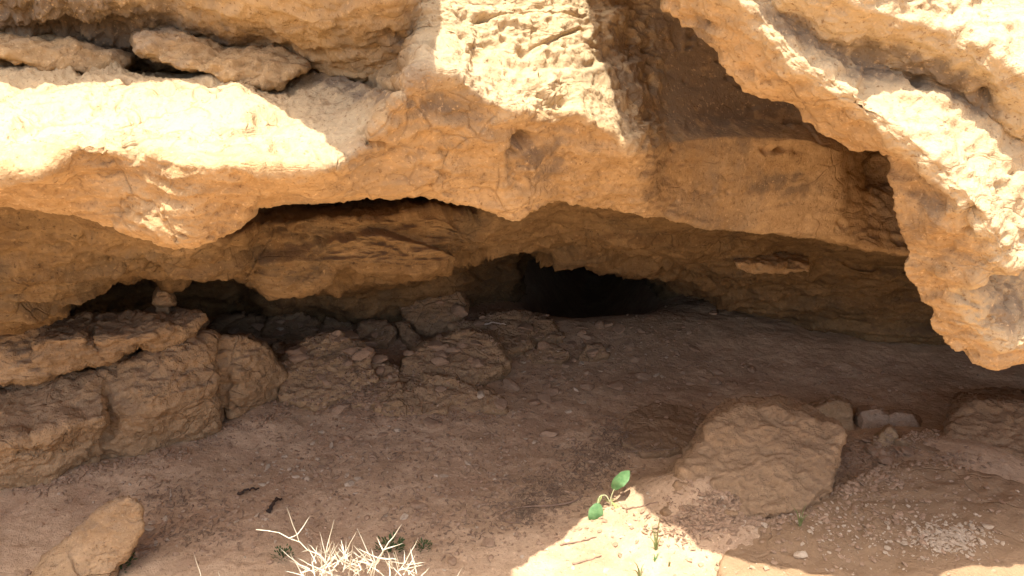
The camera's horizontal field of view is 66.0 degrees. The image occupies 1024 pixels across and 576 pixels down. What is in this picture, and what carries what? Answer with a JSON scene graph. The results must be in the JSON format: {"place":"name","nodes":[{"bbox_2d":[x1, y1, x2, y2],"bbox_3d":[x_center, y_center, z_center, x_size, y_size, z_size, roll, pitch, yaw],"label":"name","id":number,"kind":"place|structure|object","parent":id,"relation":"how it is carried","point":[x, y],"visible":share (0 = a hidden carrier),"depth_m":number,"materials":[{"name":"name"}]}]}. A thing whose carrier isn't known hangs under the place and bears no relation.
{"place":"outdoors","nodes":[
{"label":"outdoors","id":0,"kind":"place"},
{"bbox_2d":[0,0,909,256],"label":"cliff","id":1,"kind":"structure","parent":0,"point":[514,110],"depth_m":1.75,"materials":[{"name":"stone"}]},
{"bbox_2d":[0,31,134,74],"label":"rock ledge","id":2,"kind":"object","parent":1,"relation":"on","point":[47,52],"visible":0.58,"depth_m":1.83,"materials":[{"name":"stone"}]},
{"bbox_2d":[129,26,311,91],"bbox_3d":[-0.735,-0.590,1.974,0.546,0.156,0.478,0,20,0],"label":"rock ledge","id":3,"kind":"object","parent":1,"relation":"on","point":[268,68],"visible":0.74,"depth_m":1.80,"materials":[{"name":"stone"}]},
{"bbox_2d":[0,196,947,344],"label":"cave ceiling","id":4,"kind":"structure","parent":0,"point":[354,261],"depth_m":2.76,"materials":[{"name":"stone"}]},
{"bbox_2d":[733,252,810,274],"bbox_3d":[1.063,-0.125,3.218,0.384,0.073,0.294,0,20,0],"label":"rock flake","id":5,"kind":"object","parent":4,"relation":"attached to","point":[786,263],"visible":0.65,"depth_m":3.11,"materials":[{"name":"stone"}]},
{"bbox_2d":[0,257,1023,575],"bbox_3d":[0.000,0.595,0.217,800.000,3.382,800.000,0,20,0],"label":"ground","id":6,"kind":"structure","parent":0,"point":[578,295],"depth_m":2.69,"materials":[{"name":"soil"}]},
{"bbox_2d":[30,492,144,575],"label":"tilted slab","id":7,"kind":"object","parent":6,"relation":"on","point":[102,540],"depth_m":2.16,"materials":[{"name":"stone"}]},
{"bbox_2d":[119,552,137,572],"bbox_3d":[-1.095,0.771,2.205,0.090,0.037,0.083,-19,27,-41],"label":"weed","id":8,"kind":"object","parent":6,"relation":"on","point":[129,559],"visible":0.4,"depth_m":2.22,"materials":[{"name":"green plant"}]},
{"bbox_2d":[0,329,288,490],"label":"boulder","id":9,"kind":"object","parent":6,"relation":"on","point":[197,387],"visible":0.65,"depth_m":2.66,"materials":[{"name":"stone"}]},
{"bbox_2d":[0,306,209,386],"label":"layered boulder","id":10,"kind":"object","parent":9,"relation":"on","point":[82,340],"visible":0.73,"depth_m":2.62,"materials":[{"name":"stone"}]},
{"bbox_2d":[152,286,176,314],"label":"pedestal stone","id":11,"kind":"object","parent":10,"relation":"on","point":[163,301],"visible":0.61,"depth_m":2.81,"materials":[{"name":"stone"}]},
{"bbox_2d":[144,525,154,530],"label":"stone","id":12,"kind":"object","parent":6,"relation":"on","point":[149,527],"visible":0.98,"depth_m":2.37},
{"bbox_2d":[228,327,238,334],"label":"stone","id":13,"kind":"object","parent":6,"relation":"on","point":[233,330],"visible":0.91,"depth_m":3.56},
{"bbox_2d":[209,312,266,336],"bbox_3d":[-1.284,0.214,3.745,0.402,0.252,0.348,0,20,0],"label":"cave rock","id":14,"kind":"object","parent":6,"relation":"on","point":[225,322],"visible":0.34,"depth_m":3.61,"materials":[{"name":"stone"}]},
{"bbox_2d":[250,322,264,331],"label":"stone","id":15,"kind":"object","parent":14,"relation":"on","point":[257,326],"visible":0.7,"depth_m":3.58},
{"bbox_2d":[237,487,258,494],"bbox_3d":[-0.855,0.656,2.554,0.071,0.017,0.014,-9,22,-24],"label":"stick","id":16,"kind":"object","parent":6,"relation":"on","point":[242,492],"visible":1,"depth_m":2.55,"materials":[{"name":"brown wood"}]},
{"bbox_2d":[266,497,281,512],"bbox_3d":[-0.747,0.676,2.472,0.016,0.021,0.079,4,20,11],"label":"stick","id":17,"kind":"object","parent":6,"relation":"on","point":[271,505],"visible":1,"depth_m":2.45,"materials":[{"name":"brown wood"}]},
{"bbox_2d":[269,341,292,356],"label":"cave rock","id":18,"kind":"object","parent":6,"relation":"on","point":[282,345],"visible":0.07,"depth_m":3.31,"materials":[{"name":"stone"}]},
{"bbox_2d":[271,543,293,561],"bbox_3d":[-0.656,0.761,2.254,0.065,0.027,0.069,-11,23,-29],"label":"weed","id":19,"kind":"object","parent":6,"relation":"on","point":[285,550],"visible":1,"depth_m":2.26,"materials":[{"name":"green plant"}]},
{"bbox_2d":[261,312,320,340],"bbox_3d":[-1.036,0.195,3.720,0.322,0.248,0.349,0,20,0],"label":"cave rock","id":20,"kind":"object","parent":6,"relation":"on","point":[290,324],"visible":0.51,"depth_m":3.57,"materials":[{"name":"stone"}]},
{"bbox_2d":[274,319,285,323],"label":"stone","id":21,"kind":"object","parent":20,"relation":"on","point":[280,321],"visible":1,"depth_m":3.57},
{"bbox_2d":[195,509,460,575],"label":"thorn bush","id":22,"kind":"object","parent":6,"relation":"on","point":[350,564],"visible":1,"depth_m":1.73,"materials":[{"name":"plant"}]},
{"bbox_2d":[278,329,379,411],"bbox_3d":[-0.784,0.362,3.382,0.460,0.469,0.825,-4,20,-11],"label":"bedrock hump","id":23,"kind":"object","parent":6,"relation":"on","point":[304,384],"visible":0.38,"depth_m":3.08,"materials":[{"name":"stone"}]},
{"bbox_2d":[285,345,307,355],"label":"stone","id":24,"kind":"object","parent":23,"relation":"on","point":[296,350],"visible":0.89,"depth_m":3.13,"materials":[{"name":"stone"}]},
{"bbox_2d":[288,354,309,362],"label":"stone","id":25,"kind":"object","parent":23,"relation":"on","point":[298,358],"visible":1,"depth_m":3.11,"materials":[{"name":"stone"}]},
{"bbox_2d":[322,379,330,385],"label":"pebble","id":26,"kind":"object","parent":23,"relation":"on","point":[326,382],"visible":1,"depth_m":3.04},
{"bbox_2d":[331,330,341,335],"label":"stone","id":27,"kind":"object","parent":23,"relation":"on","point":[337,333],"visible":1,"depth_m":3.19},
{"bbox_2d":[342,359,352,365],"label":"stone","id":28,"kind":"object","parent":23,"relation":"on","point":[349,362],"visible":1,"depth_m":3.10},
{"bbox_2d":[338,329,358,338],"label":"stone","id":29,"kind":"object","parent":23,"relation":"on","point":[351,334],"visible":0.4,"depth_m":3.29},
{"bbox_2d":[341,348,358,355],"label":"stone","id":30,"kind":"object","parent":23,"relation":"on","point":[350,351],"visible":0.78,"depth_m":3.15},
{"bbox_2d":[352,346,374,360],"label":"stone","id":31,"kind":"object","parent":23,"relation":"on","point":[363,353],"visible":0.99,"depth_m":3.12,"materials":[{"name":"stone"}]},
{"bbox_2d":[353,318,398,348],"bbox_3d":[-0.630,0.235,3.626,0.250,0.233,0.356,0,20,0],"label":"cave rock","id":32,"kind":"object","parent":23,"relation":"on","point":[369,327],"visible":0.5,"depth_m":3.50,"materials":[{"name":"stone"}]},
{"bbox_2d":[362,339,377,346],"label":"stone","id":33,"kind":"object","parent":32,"relation":"on","point":[369,343],"visible":0.82,"depth_m":3.44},
{"bbox_2d":[323,316,352,326],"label":"cave rock","id":34,"kind":"object","parent":6,"relation":"on","point":[330,321],"visible":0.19,"depth_m":3.66,"materials":[{"name":"stone"}]},
{"bbox_2d":[331,404,349,414],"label":"stone","id":35,"kind":"object","parent":6,"relation":"on","point":[338,409],"visible":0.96,"depth_m":2.97,"materials":[{"name":"stone"}]},
{"bbox_2d":[344,479,354,486],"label":"stone","id":36,"kind":"object","parent":6,"relation":"on","point":[349,483],"visible":1,"depth_m":2.58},
{"bbox_2d":[351,360,404,408],"bbox_3d":[-0.565,0.416,3.271,0.244,0.290,0.629,-3,20,-9],"label":"cave rock","id":37,"kind":"object","parent":6,"relation":"on","point":[396,396],"visible":0.37,"depth_m":3.06,"materials":[{"name":"stone"}]},
{"bbox_2d":[371,353,388,363],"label":"stone","id":38,"kind":"object","parent":37,"relation":"on","point":[378,358],"visible":0.84,"depth_m":3.18,"materials":[{"name":"stone"}]},
{"bbox_2d":[375,366,384,374],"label":"stone","id":39,"kind":"object","parent":37,"relation":"on","point":[379,370],"visible":0.97,"depth_m":3.14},
{"bbox_2d":[377,432,388,437],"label":"stone","id":40,"kind":"object","parent":6,"relation":"on","point":[382,434],"visible":1,"depth_m":2.86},
{"bbox_2d":[374,531,404,555],"bbox_3d":[-0.352,0.748,2.287,0.096,0.041,0.096,0,20,0],"label":"weed","id":41,"kind":"object","parent":6,"relation":"on","point":[392,544],"visible":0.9,"depth_m":2.30,"materials":[{"name":"green plant"}]},
{"bbox_2d":[395,320,423,350],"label":"cave rock","id":42,"kind":"object","parent":6,"relation":"on","point":[408,339],"visible":0.43,"depth_m":3.47,"materials":[{"name":"stone"}]},
{"bbox_2d":[410,500,427,509],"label":"stone","id":43,"kind":"object","parent":6,"relation":"on","point":[418,505],"visible":1,"depth_m":2.46,"materials":[{"name":"stone"}]},
{"bbox_2d":[415,537,431,551],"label":"weed","id":44,"kind":"object","parent":6,"relation":"on","point":[424,543],"visible":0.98,"depth_m":2.30,"materials":[{"name":"green plant"}]},
{"bbox_2d":[423,416,442,428],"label":"stone","id":45,"kind":"object","parent":6,"relation":"on","point":[430,423],"visible":0.99,"depth_m":2.89,"materials":[{"name":"stone"}]},
{"bbox_2d":[399,290,469,339],"bbox_3d":[-0.381,0.152,3.756,0.369,0.361,0.474,0,20,0],"label":"rock block","id":46,"kind":"object","parent":6,"relation":"on","point":[417,312],"visible":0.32,"depth_m":3.57,"materials":[{"name":"stone"}]},
{"bbox_2d":[451,304,467,317],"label":"stone","id":47,"kind":"object","parent":46,"relation":"on","point":[459,310],"visible":1,"depth_m":3.57,"materials":[{"name":"stone"}]},
{"bbox_2d":[64,302,808,575],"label":"dirt crumbs","id":48,"kind":"object","parent":6,"relation":"on","point":[446,500],"visible":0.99,"depth_m":2.60,"materials":[{"name":"soil"}]},
{"bbox_2d":[447,556,456,565],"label":"stone","id":49,"kind":"object","parent":6,"relation":"on","point":[452,560],"visible":1,"depth_m":2.23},
{"bbox_2d":[373,318,535,417],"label":"central slab","id":50,"kind":"structure","parent":6,"relation":"on","point":[496,373],"depth_m":3.19,"materials":[{"name":"stone"}]},
{"bbox_2d":[403,350,414,355],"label":"stone","id":51,"kind":"object","parent":50,"relation":"on","point":[407,353],"visible":1,"depth_m":3.25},
{"bbox_2d":[428,339,442,349],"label":"stone","id":52,"kind":"object","parent":50,"relation":"on","point":[435,344],"visible":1,"depth_m":3.28,"materials":[{"name":"stone"}]},
{"bbox_2d":[431,356,449,366],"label":"stone","id":53,"kind":"object","parent":50,"relation":"on","point":[437,361],"visible":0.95,"depth_m":3.20,"materials":[{"name":"stone"}]},
{"bbox_2d":[434,350,447,357],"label":"stone","id":54,"kind":"object","parent":50,"relation":"on","point":[443,353],"visible":0.85,"depth_m":3.23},
{"bbox_2d":[435,386,446,391],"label":"stone","id":55,"kind":"object","parent":50,"relation":"on","point":[440,388],"visible":1,"depth_m":3.06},
{"bbox_2d":[434,343,450,350],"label":"stone","id":56,"kind":"object","parent":50,"relation":"on","point":[444,346],"visible":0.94,"depth_m":3.27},
{"bbox_2d":[445,347,461,353],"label":"stone","id":57,"kind":"object","parent":50,"relation":"on","point":[453,350],"visible":1,"depth_m":3.25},
{"bbox_2d":[457,343,468,348],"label":"stone","id":58,"kind":"object","parent":50,"relation":"on","point":[460,345],"visible":0.94,"depth_m":3.29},
{"bbox_2d":[470,340,482,345],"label":"stone","id":59,"kind":"object","parent":50,"relation":"on","point":[475,342],"visible":1,"depth_m":3.28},
{"bbox_2d":[470,358,484,367],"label":"stone","id":60,"kind":"object","parent":50,"relation":"on","point":[477,362],"visible":1,"depth_m":3.19,"materials":[{"name":"stone"}]},
{"bbox_2d":[474,320,485,325],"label":"stone","id":61,"kind":"object","parent":50,"relation":"on","point":[478,323],"visible":1,"depth_m":3.54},
{"bbox_2d":[477,390,484,398],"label":"stone","id":62,"kind":"object","parent":50,"relation":"on","point":[480,394],"visible":0.99,"depth_m":3.03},
{"bbox_2d":[107,297,822,568],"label":"plant litter","id":63,"kind":"object","parent":6,"relation":"on","point":[627,432],"visible":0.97,"depth_m":2.58,"materials":[{"name":"plant"}]},
{"bbox_2d":[482,538,494,546],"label":"stone","id":64,"kind":"object","parent":6,"relation":"on","point":[488,542],"visible":1,"depth_m":2.30,"materials":[{"name":"stone"}]},
{"bbox_2d":[494,398,507,409],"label":"stone","id":65,"kind":"object","parent":6,"relation":"on","point":[501,403],"visible":1,"depth_m":3.00,"materials":[{"name":"stone"}]},
{"bbox_2d":[503,378,519,390],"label":"stone","id":66,"kind":"object","parent":6,"relation":"on","point":[511,384],"visible":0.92,"depth_m":3.18,"materials":[{"name":"stone"}]},
{"bbox_2d":[511,359,519,367],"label":"stone","id":67,"kind":"object","parent":6,"relation":"on","point":[515,363],"visible":0.71,"depth_m":3.35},
{"bbox_2d":[483,309,566,343],"bbox_3d":[0.037,0.211,3.740,0.467,0.297,0.504,0,20,0],"label":"cave rock","id":68,"kind":"object","parent":6,"relation":"on","point":[519,316],"visible":0.38,"depth_m":3.58,"materials":[{"name":"stone"}]},
{"bbox_2d":[517,323,533,330],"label":"stone","id":69,"kind":"object","parent":68,"relation":"on","point":[526,326],"visible":1,"depth_m":3.51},
{"bbox_2d":[528,399,540,405],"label":"stone","id":70,"kind":"object","parent":6,"relation":"on","point":[535,402],"visible":1,"depth_m":3.06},
{"bbox_2d":[502,495,582,522],"bbox_3d":[0.094,0.684,2.472,0.284,0.014,0.066,-11,23,-28],"label":"root","id":71,"kind":"object","parent":6,"relation":"on","point":[569,502],"visible":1,"depth_m":2.46,"materials":[{"name":"wood"}]},
{"bbox_2d":[537,393,551,403],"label":"stone","id":72,"kind":"object","parent":6,"relation":"on","point":[543,397],"visible":0.99,"depth_m":3.10,"materials":[{"name":"stone"}]},
{"bbox_2d":[524,343,569,364],"bbox_3d":[0.160,0.320,3.519,0.217,0.195,0.260,0,20,0],"label":"floor stone","id":73,"kind":"object","parent":6,"relation":"on","point":[549,350],"visible":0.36,"depth_m":3.41,"materials":[{"name":"stone"}]},
{"bbox_2d":[538,340,549,349],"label":"stone","id":74,"kind":"object","parent":73,"relation":"on","point":[543,345],"visible":1,"depth_m":3.41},
{"bbox_2d":[540,429,559,436],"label":"stone","id":75,"kind":"object","parent":6,"relation":"on","point":[551,433],"visible":1,"depth_m":2.88,"materials":[{"name":"stone"}]},
{"bbox_2d":[542,387,559,396],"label":"stone","id":76,"kind":"object","parent":6,"relation":"on","point":[552,392],"visible":0.84,"depth_m":3.16,"materials":[{"name":"stone"}]},
{"bbox_2d":[562,361,572,367],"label":"stone","id":77,"kind":"object","parent":6,"relation":"on","point":[566,364],"visible":1,"depth_m":3.39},
{"bbox_2d":[566,341,576,346],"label":"stone","id":78,"kind":"object","parent":6,"relation":"on","point":[571,343],"visible":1,"depth_m":3.53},
{"bbox_2d":[560,537,595,545],"bbox_3d":[0.195,0.744,2.313,0.112,0.015,0.009,-4,20,-10],"label":"twig","id":79,"kind":"object","parent":6,"relation":"on","point":[576,541],"visible":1,"depth_m":2.31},
{"bbox_2d":[577,330,586,336],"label":"stone","id":80,"kind":"object","parent":6,"relation":"on","point":[580,332],"visible":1,"depth_m":3.60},
{"bbox_2d":[579,383,594,391],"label":"stone","id":81,"kind":"object","parent":6,"relation":"on","point":[589,387],"visible":1,"depth_m":3.19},
{"bbox_2d":[572,555,601,564],"bbox_3d":[0.214,0.773,2.237,0.091,0.011,0.009,-7,21,-18],"label":"twig","id":82,"kind":"object","parent":6,"relation":"on","point":[585,560],"visible":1,"depth_m":2.23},
{"bbox_2d":[581,333,593,339],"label":"stone","id":83,"kind":"object","parent":6,"relation":"on","point":[587,336],"visible":1,"depth_m":3.57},
{"bbox_2d":[586,348,598,353],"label":"stone","id":84,"kind":"object","parent":6,"relation":"on","point":[595,350],"visible":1,"depth_m":3.42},
{"bbox_2d":[578,342,609,361],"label":"floor stone","id":85,"kind":"object","parent":6,"relation":"on","point":[598,357],"visible":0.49,"depth_m":3.44,"materials":[{"name":"stone"}]},
{"bbox_2d":[595,321,604,328],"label":"stone","id":86,"kind":"object","parent":6,"relation":"on","point":[599,324],"visible":1,"depth_m":3.67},
{"bbox_2d":[604,321,612,326],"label":"stone","id":87,"kind":"object","parent":6,"relation":"on","point":[608,323],"visible":0.84,"depth_m":3.68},
{"bbox_2d":[588,470,629,519],"bbox_3d":[0.298,0.643,2.406,0.143,0.154,0.059,-4,20,-11],"label":"seedling","id":88,"kind":"object","parent":6,"relation":"on","point":[619,481],"visible":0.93,"depth_m":2.40,"materials":[{"name":"green plant"}]},
{"bbox_2d":[606,381,622,390],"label":"stone","id":89,"kind":"object","parent":6,"relation":"on","point":[616,385],"visible":1,"depth_m":3.21,"materials":[{"name":"stone"}]},
{"bbox_2d":[623,340,634,349],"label":"stone","id":90,"kind":"object","parent":6,"relation":"on","point":[629,344],"visible":0.99,"depth_m":3.54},
{"bbox_2d":[628,356,640,362],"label":"stone","id":91,"kind":"object","parent":6,"relation":"on","point":[635,359],"visible":0.99,"depth_m":3.44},
{"bbox_2d":[634,563,643,575],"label":"grass tuft","id":92,"kind":"object","parent":6,"relation":"on","point":[639,572],"visible":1,"depth_m":2.15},
{"bbox_2d":[625,501,657,509],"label":"twig","id":93,"kind":"object","parent":6,"relation":"on","point":[640,506],"visible":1,"depth_m":2.36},
{"bbox_2d":[635,372,650,379],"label":"stone","id":94,"kind":"object","parent":6,"relation":"on","point":[643,375],"visible":1,"depth_m":3.32,"materials":[{"name":"stone"}]},
{"bbox_2d":[649,515,661,550],"bbox_3d":[0.400,0.679,2.215,0.033,0.139,0.048,-7,21,-18],"label":"grass tuft","id":95,"kind":"object","parent":6,"relation":"on","point":[655,542],"visible":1,"depth_m":2.22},
{"bbox_2d":[621,402,705,458],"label":"flat slab","id":96,"kind":"structure","parent":6,"relation":"on","point":[656,429],"depth_m":2.90,"materials":[{"name":"stone"}]},
{"bbox_2d":[688,345,699,351],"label":"stone","id":97,"kind":"object","parent":6,"relation":"on","point":[693,348],"visible":1,"depth_m":3.53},
{"bbox_2d":[709,378,721,384],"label":"stone","id":98,"kind":"object","parent":6,"relation":"on","point":[714,381],"visible":1,"depth_m":3.26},
{"bbox_2d":[710,369,724,374],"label":"stone","id":99,"kind":"object","parent":6,"relation":"on","point":[716,372],"visible":1,"depth_m":3.33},
{"bbox_2d":[748,366,755,372],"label":"stone","id":100,"kind":"object","parent":6,"relation":"on","point":[752,369],"visible":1,"depth_m":3.37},
{"bbox_2d":[660,394,846,518],"bbox_3d":[0.757,0.611,2.533,0.544,0.454,0.727,9,22,23],"label":"wedge boulder","id":101,"kind":"object","parent":6,"relation":"on","point":[774,456],"visible":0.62,"depth_m":2.41,"materials":[{"name":"stone"}]},
{"bbox_2d":[808,395,854,430],"bbox_3d":[1.195,0.516,3.020,0.220,0.268,0.320,7,21,18],"label":"rock block","id":102,"kind":"object","parent":6,"relation":"on","point":[843,414],"visible":0.36,"depth_m":2.90,"materials":[{"name":"stone"}]},
{"bbox_2d":[660,0,1023,370],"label":"rock spur","id":103,"kind":"structure","parent":6,"relation":"on","point":[926,97],"depth_m":1.47,"materials":[{"name":"stone"}]},
{"bbox_2d":[716,459,1023,575],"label":"rock slab","id":104,"kind":"object","parent":6,"relation":"on","point":[1010,559],"visible":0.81,"depth_m":2.21,"materials":[{"name":"stone"}]},
{"bbox_2d":[793,551,806,558],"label":"stone","id":105,"kind":"object","parent":104,"relation":"on","point":[800,554],"visible":1,"depth_m":2.14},
{"bbox_2d":[793,504,806,526],"bbox_3d":[0.817,0.643,2.233,0.076,0.087,0.012,-7,21,-19],"label":"grass tuft","id":106,"kind":"object","parent":104,"relation":"on","point":[800,520],"visible":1,"depth_m":2.24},
{"bbox_2d":[982,524,993,528],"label":"pebble","id":107,"kind":"object","parent":104,"relation":"on","point":[987,526],"visible":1,"depth_m":2.20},
{"bbox_2d":[865,423,898,450],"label":"pointed stone","id":108,"kind":"object","parent":6,"relation":"on","point":[888,428],"visible":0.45,"depth_m":2.72,"materials":[{"name":"stone"}]},
{"bbox_2d":[877,447,886,455],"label":"stone","id":109,"kind":"object","parent":6,"relation":"on","point":[880,450],"visible":0.87,"depth_m":2.67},
{"bbox_2d":[876,455,892,465],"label":"stone","id":110,"kind":"object","parent":6,"relation":"on","point":[886,460],"visible":0.98,"depth_m":2.62,"materials":[{"name":"stone"}]},
{"bbox_2d":[853,404,921,428],"bbox_3d":[1.432,0.523,3.007,0.320,0.210,0.239,0,20,0],"label":"stone","id":111,"kind":"object","parent":6,"relation":"on","point":[865,417],"visible":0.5,"depth_m":2.90,"materials":[{"name":"stone"}]},
{"bbox_2d":[900,447,914,454],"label":"stone","id":112,"kind":"object","parent":6,"relation":"on","point":[906,451],"visible":1,"depth_m":2.63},
{"bbox_2d":[894,428,939,453],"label":"flat slab","id":113,"kind":"structure","parent":6,"relation":"on","point":[905,442],"depth_m":2.69,"materials":[{"name":"stone"}]},
{"bbox_2d":[940,386,1023,459],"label":"rock mound","id":114,"kind":"object","parent":6,"relation":"on","point":[991,411],"visible":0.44,"depth_m":2.76,"materials":[{"name":"stone"}]},
{"bbox_2d":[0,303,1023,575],"bbox_3d":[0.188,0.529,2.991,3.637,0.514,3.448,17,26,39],"label":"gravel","id":115,"kind":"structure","parent":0,"point":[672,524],"depth_m":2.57,"materials":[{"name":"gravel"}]},
{"bbox_2d":[866,446,878,456],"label":"stone","id":116,"kind":"object","parent":115,"relation":"on","point":[872,450],"visible":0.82,"depth_m":2.68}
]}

